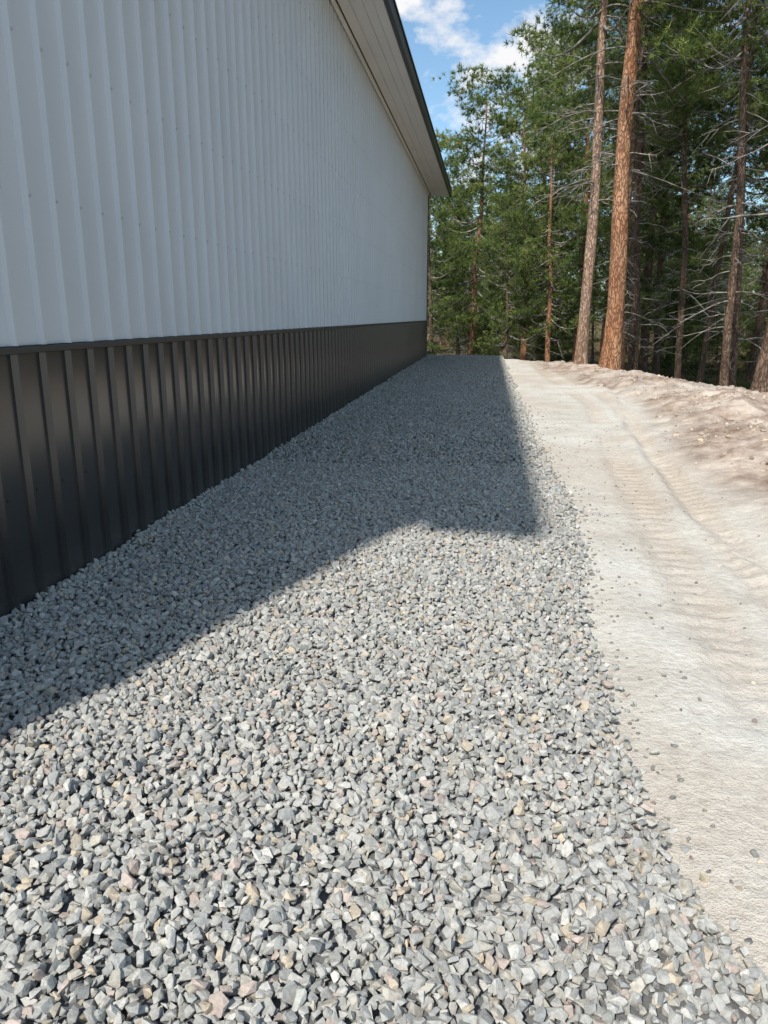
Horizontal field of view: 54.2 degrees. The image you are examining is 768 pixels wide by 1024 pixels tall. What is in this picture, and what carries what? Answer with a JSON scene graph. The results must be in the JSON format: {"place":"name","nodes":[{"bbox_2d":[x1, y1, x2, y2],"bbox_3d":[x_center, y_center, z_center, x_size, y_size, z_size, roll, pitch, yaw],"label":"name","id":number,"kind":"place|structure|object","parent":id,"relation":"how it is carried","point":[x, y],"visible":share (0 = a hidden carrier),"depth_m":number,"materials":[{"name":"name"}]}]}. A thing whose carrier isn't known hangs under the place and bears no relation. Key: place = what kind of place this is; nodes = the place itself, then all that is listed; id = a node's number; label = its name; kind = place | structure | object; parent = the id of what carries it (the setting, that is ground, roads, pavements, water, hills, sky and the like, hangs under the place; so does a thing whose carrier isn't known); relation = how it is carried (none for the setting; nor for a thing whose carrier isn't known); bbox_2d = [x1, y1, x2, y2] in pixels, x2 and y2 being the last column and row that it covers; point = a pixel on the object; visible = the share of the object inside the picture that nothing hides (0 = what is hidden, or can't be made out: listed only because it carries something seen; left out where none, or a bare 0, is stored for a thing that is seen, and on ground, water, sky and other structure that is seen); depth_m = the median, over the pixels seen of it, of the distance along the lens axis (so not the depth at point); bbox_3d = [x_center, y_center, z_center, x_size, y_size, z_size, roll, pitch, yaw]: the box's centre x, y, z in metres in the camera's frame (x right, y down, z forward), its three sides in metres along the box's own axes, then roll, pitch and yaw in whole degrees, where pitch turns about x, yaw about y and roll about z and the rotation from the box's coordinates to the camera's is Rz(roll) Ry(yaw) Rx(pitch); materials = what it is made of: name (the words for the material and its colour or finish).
{"place":"outdoors","nodes":[
{"label":"outdoors","id":0,"kind":"place"},
{"bbox_2d":[0,341,98,347],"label":"trim","id":1,"kind":"structure","parent":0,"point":[48,344],"depth_m":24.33,"materials":[{"name":"black metal"}]},
{"bbox_2d":[102,321,409,340],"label":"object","id":2,"kind":"object","parent":1,"relation":"attached to","point":[215,333],"visible":0.01,"depth_m":27.02,"materials":[{"name":"grey metal"}]},
{"bbox_2d":[0,354,767,1023],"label":"gravel path","id":3,"kind":"structure","parent":0,"point":[306,726],"depth_m":2.35,"materials":[{"name":"grey gravel"}]},
{"bbox_2d":[373,0,448,196],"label":"eave subfascia","id":4,"kind":"object","parent":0,"point":[380,7],"visible":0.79,"depth_m":12.80,"materials":[{"name":"grey metal"}]},
{"bbox_2d":[393,0,451,190],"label":"roof metal","id":5,"kind":"object","parent":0,"point":[398,14],"visible":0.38,"depth_m":13.34,"materials":[{"name":"black metal"}]},
{"bbox_2d":[383,0,451,196],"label":"eave fascia","id":6,"kind":"structure","parent":5,"relation":"attached to","point":[396,25],"depth_m":12.86,"materials":[{"name":"metal"}]},
{"bbox_2d":[395,0,767,319],"label":"sky","id":7,"kind":"structure","parent":0,"point":[441,35],"materials":[{"name":"blue"}]},
{"bbox_2d":[427,320,767,1016],"bbox_3d":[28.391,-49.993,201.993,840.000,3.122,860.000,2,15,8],"label":"ground","id":8,"kind":"structure","parent":0,"point":[719,764],"depth_m":4.07,"materials":[{"name":"soil"}]},
{"bbox_2d":[0,322,425,618],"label":"side wall wainscot","id":9,"kind":"object","parent":8,"relation":"on","point":[192,419],"visible":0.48,"depth_m":4.75,"materials":[{"name":"grey metal"}]},
{"bbox_2d":[7,449,141,502],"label":"wainscot screws","id":10,"kind":"object","parent":9,"relation":"attached to","point":[37,489],"visible":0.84,"depth_m":3.68,"materials":[{"name":"black metal"}]},
{"bbox_2d":[0,320,426,355],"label":"wainscot cap trim","id":11,"kind":"structure","parent":9,"relation":"attached to","point":[41,348],"depth_m":4.64,"materials":[{"name":"black metal"}]},
{"bbox_2d":[0,0,427,346],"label":"side wall","id":12,"kind":"structure","parent":11,"relation":"on","point":[74,136],"depth_m":5.47,"materials":[{"name":"white metal"}]},
{"bbox_2d":[0,0,427,299],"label":"wall screws","id":13,"kind":"object","parent":12,"relation":"attached to","point":[67,64],"depth_m":7.06,"materials":[{"name":"metal"}]},
{"bbox_2d":[335,0,431,196],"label":"soffit channel","id":14,"kind":"object","parent":12,"relation":"attached to","point":[377,86],"visible":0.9,"depth_m":13.05,"materials":[{"name":"metal"}]},
{"bbox_2d":[330,0,428,194],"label":"frieze trim","id":15,"kind":"structure","parent":14,"relation":"attached to","point":[341,18],"depth_m":12.60,"materials":[{"name":"grey metal"}]},
{"bbox_2d":[425,195,428,355],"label":"corner trim","id":16,"kind":"structure","parent":8,"relation":"on","point":[427,276],"depth_m":25.40,"materials":[{"name":"metal"}]},
{"bbox_2d":[427,173,478,354],"bbox_3d":[1.988,-10.188,33.350,4.936,9.985,4.812,-4,15,-16],"label":"pine tree","id":17,"kind":"object","parent":8,"relation":"on","point":[449,298],"visible":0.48,"depth_m":33.12,"materials":[{"name":"green plant"}]},
{"bbox_2d":[427,131,489,332],"bbox_3d":[2.245,-13.049,39.103,6.156,12.671,6.187,13,19,41],"label":"pine tree","id":18,"kind":"object","parent":8,"relation":"on","point":[447,163],"visible":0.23,"depth_m":38.22,"materials":[{"name":"green plant"}]},
{"bbox_2d":[427,154,503,354],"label":"pine tree","id":19,"kind":"object","parent":8,"relation":"on","point":[456,329],"visible":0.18,"depth_m":42.44,"materials":[{"name":"green plant"}]},
{"bbox_2d":[427,61,553,355],"bbox_3d":[4.381,-12.745,34.596,7.081,14.502,7.046,7,16,26],"label":"pine tree","id":20,"kind":"object","parent":8,"relation":"on","point":[458,141],"visible":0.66,"depth_m":33.09,"materials":[{"name":"green plant"}]},
{"bbox_2d":[464,190,553,358],"bbox_3d":[5.117,-8.905,31.125,4.214,8.524,4.107,8,17,28],"label":"pine tree","id":21,"kind":"object","parent":8,"relation":"on","point":[507,315],"visible":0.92,"depth_m":30.67,"materials":[{"name":"green plant"}]},
{"bbox_2d":[451,61,607,360],"bbox_3d":[7.128,-13.958,38.092,7.424,15.206,7.388,-6,16,-22],"label":"pine tree","id":22,"kind":"object","parent":8,"relation":"on","point":[523,352],"visible":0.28,"depth_m":37.34,"materials":[{"name":"green plant"}]},
{"bbox_2d":[476,97,610,361],"bbox_3d":[6.788,-10.444,30.794,5.774,11.827,5.746,10,18,34],"label":"pine tree","id":23,"kind":"object","parent":8,"relation":"on","point":[548,222],"visible":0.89,"depth_m":30.23,"materials":[{"name":"green plant"}]},
{"bbox_2d":[513,6,617,360],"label":"pine tree","id":24,"kind":"object","parent":8,"relation":"on","point":[526,142],"visible":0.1,"depth_m":40.95,"materials":[{"name":"green plant"}]},
{"bbox_2d":[503,0,672,364],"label":"pine tree","id":25,"kind":"object","parent":8,"relation":"on","point":[582,338],"visible":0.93,"depth_m":19.62,"materials":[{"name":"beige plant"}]},
{"bbox_2d":[498,11,681,364],"bbox_3d":[9.253,-13.767,34.631,8.072,16.614,8.112,3,15,10],"label":"pine tree","id":26,"kind":"object","parent":8,"relation":"on","point":[556,60],"visible":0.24,"depth_m":33.69,"materials":[{"name":"green plant"}]},
{"bbox_2d":[428,350,751,388],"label":"forest undergrowth","id":27,"kind":"object","parent":8,"relation":"on","point":[687,373],"visible":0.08,"depth_m":41.66,"materials":[{"name":"green plant"}]},
{"bbox_2d":[427,0,767,377],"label":"distant pine forest","id":28,"kind":"object","parent":8,"relation":"on","point":[694,345],"visible":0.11,"depth_m":46.21,"materials":[{"name":"green plant"}]},
{"bbox_2d":[520,0,737,369],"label":"pine tree","id":29,"kind":"object","parent":8,"relation":"on","point":[611,355],"visible":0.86,"depth_m":18.37,"materials":[{"name":"orange plant"}]},
{"bbox_2d":[566,0,695,336],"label":"pine tree","id":30,"kind":"object","parent":8,"relation":"on","point":[612,131],"visible":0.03,"depth_m":40.02,"materials":[{"name":"green plant"}]},
{"bbox_2d":[538,36,730,369],"bbox_3d":[10.126,-11.814,31.047,6.840,14.079,6.874,-7,16,-25],"label":"pine tree","id":31,"kind":"object","parent":8,"relation":"on","point":[659,205],"visible":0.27,"depth_m":30.54,"materials":[{"name":"green plant"}]},
{"bbox_2d":[513,0,759,370],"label":"pine tree","id":32,"kind":"object","parent":8,"relation":"on","point":[634,292],"visible":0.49,"depth_m":24.79,"materials":[{"name":"green plant"}]},
{"bbox_2d":[513,361,767,862],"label":"loose dirt clods","id":33,"kind":"object","parent":8,"relation":"on","point":[723,454],"visible":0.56,"depth_m":8.93,"materials":[{"name":"soil"}]},
{"bbox_2d":[558,0,743,350],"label":"pine tree","id":34,"kind":"object","parent":8,"relation":"on","point":[664,104],"visible":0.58,"depth_m":21.15,"materials":[{"name":"green plant"}]},
{"bbox_2d":[543,0,761,371],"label":"pine tree","id":35,"kind":"object","parent":8,"relation":"on","point":[643,359],"visible":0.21,"depth_m":32.21,"materials":[{"name":"green plant"}]},
{"bbox_2d":[595,0,739,374],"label":"pine tree","id":36,"kind":"object","parent":8,"relation":"on","point":[655,369],"visible":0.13,"depth_m":36.18,"materials":[{"name":"green plant"}]},
{"bbox_2d":[606,0,764,378],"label":"pine tree","id":37,"kind":"object","parent":8,"relation":"on","point":[684,132],"visible":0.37,"depth_m":23.79,"materials":[{"name":"green plant"}]},
{"bbox_2d":[643,0,767,385],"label":"pine tree","id":38,"kind":"object","parent":8,"relation":"on","point":[742,55],"visible":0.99,"depth_m":16.32,"materials":[{"name":"green plant"}]},
{"bbox_2d":[648,0,767,384],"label":"pine tree","id":39,"kind":"object","parent":8,"relation":"on","point":[751,161],"visible":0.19,"depth_m":29.55,"materials":[{"name":"green plant"}]},
{"bbox_2d":[651,0,767,382],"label":"pine tree","id":40,"kind":"object","parent":8,"relation":"on","point":[706,339],"visible":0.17,"depth_m":27.08,"materials":[{"name":"green plant"}]},
{"bbox_2d":[668,0,767,386],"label":"pine tree","id":41,"kind":"object","parent":8,"relation":"on","point":[726,94],"visible":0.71,"depth_m":19.31,"materials":[{"name":"green plant"}]},
{"bbox_2d":[690,0,767,344],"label":"pine tree","id":42,"kind":"object","parent":8,"relation":"on","point":[760,85],"visible":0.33,"depth_m":26.52,"materials":[{"name":"green plant"}]},
{"bbox_2d":[698,2,767,382],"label":"pine tree","id":43,"kind":"object","parent":8,"relation":"on","point":[758,332],"visible":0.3,"depth_m":33.54,"materials":[{"name":"green plant"}]},
{"bbox_2d":[700,0,767,392],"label":"pine tree","id":44,"kind":"object","parent":8,"relation":"on","point":[760,381],"visible":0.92,"depth_m":13.18,"materials":[{"name":"brown plant"}]},
{"bbox_2d":[717,0,767,368],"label":"pine tree","id":45,"kind":"object","parent":8,"relation":"on","point":[762,71],"visible":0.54,"depth_m":20.16,"materials":[{"name":"green plant"}]},
{"bbox_3d":[0.090,-7.360,12.405,0.650,0.009,27.550,2,15,8],"label":"soffit backing","id":46,"kind":"object","parent":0,"visible":0},
{"bbox_2d":[337,0,435,195],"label":"soffit panel","id":47,"kind":"structure","parent":46,"relation":"attached to","point":[352,21],"depth_m":12.90,"materials":[{"name":"grey metal"}]},
{"bbox_2d":[349,0,440,195],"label":"soffit panel","id":48,"kind":"structure","parent":46,"relation":"attached to","point":[359,9],"depth_m":12.90,"materials":[{"name":"grey metal"}]},
{"bbox_2d":[362,0,444,195],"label":"soffit panel","id":49,"kind":"structure","parent":46,"relation":"attached to","point":[370,8],"depth_m":12.85,"materials":[{"name":"grey metal"}]}
]}

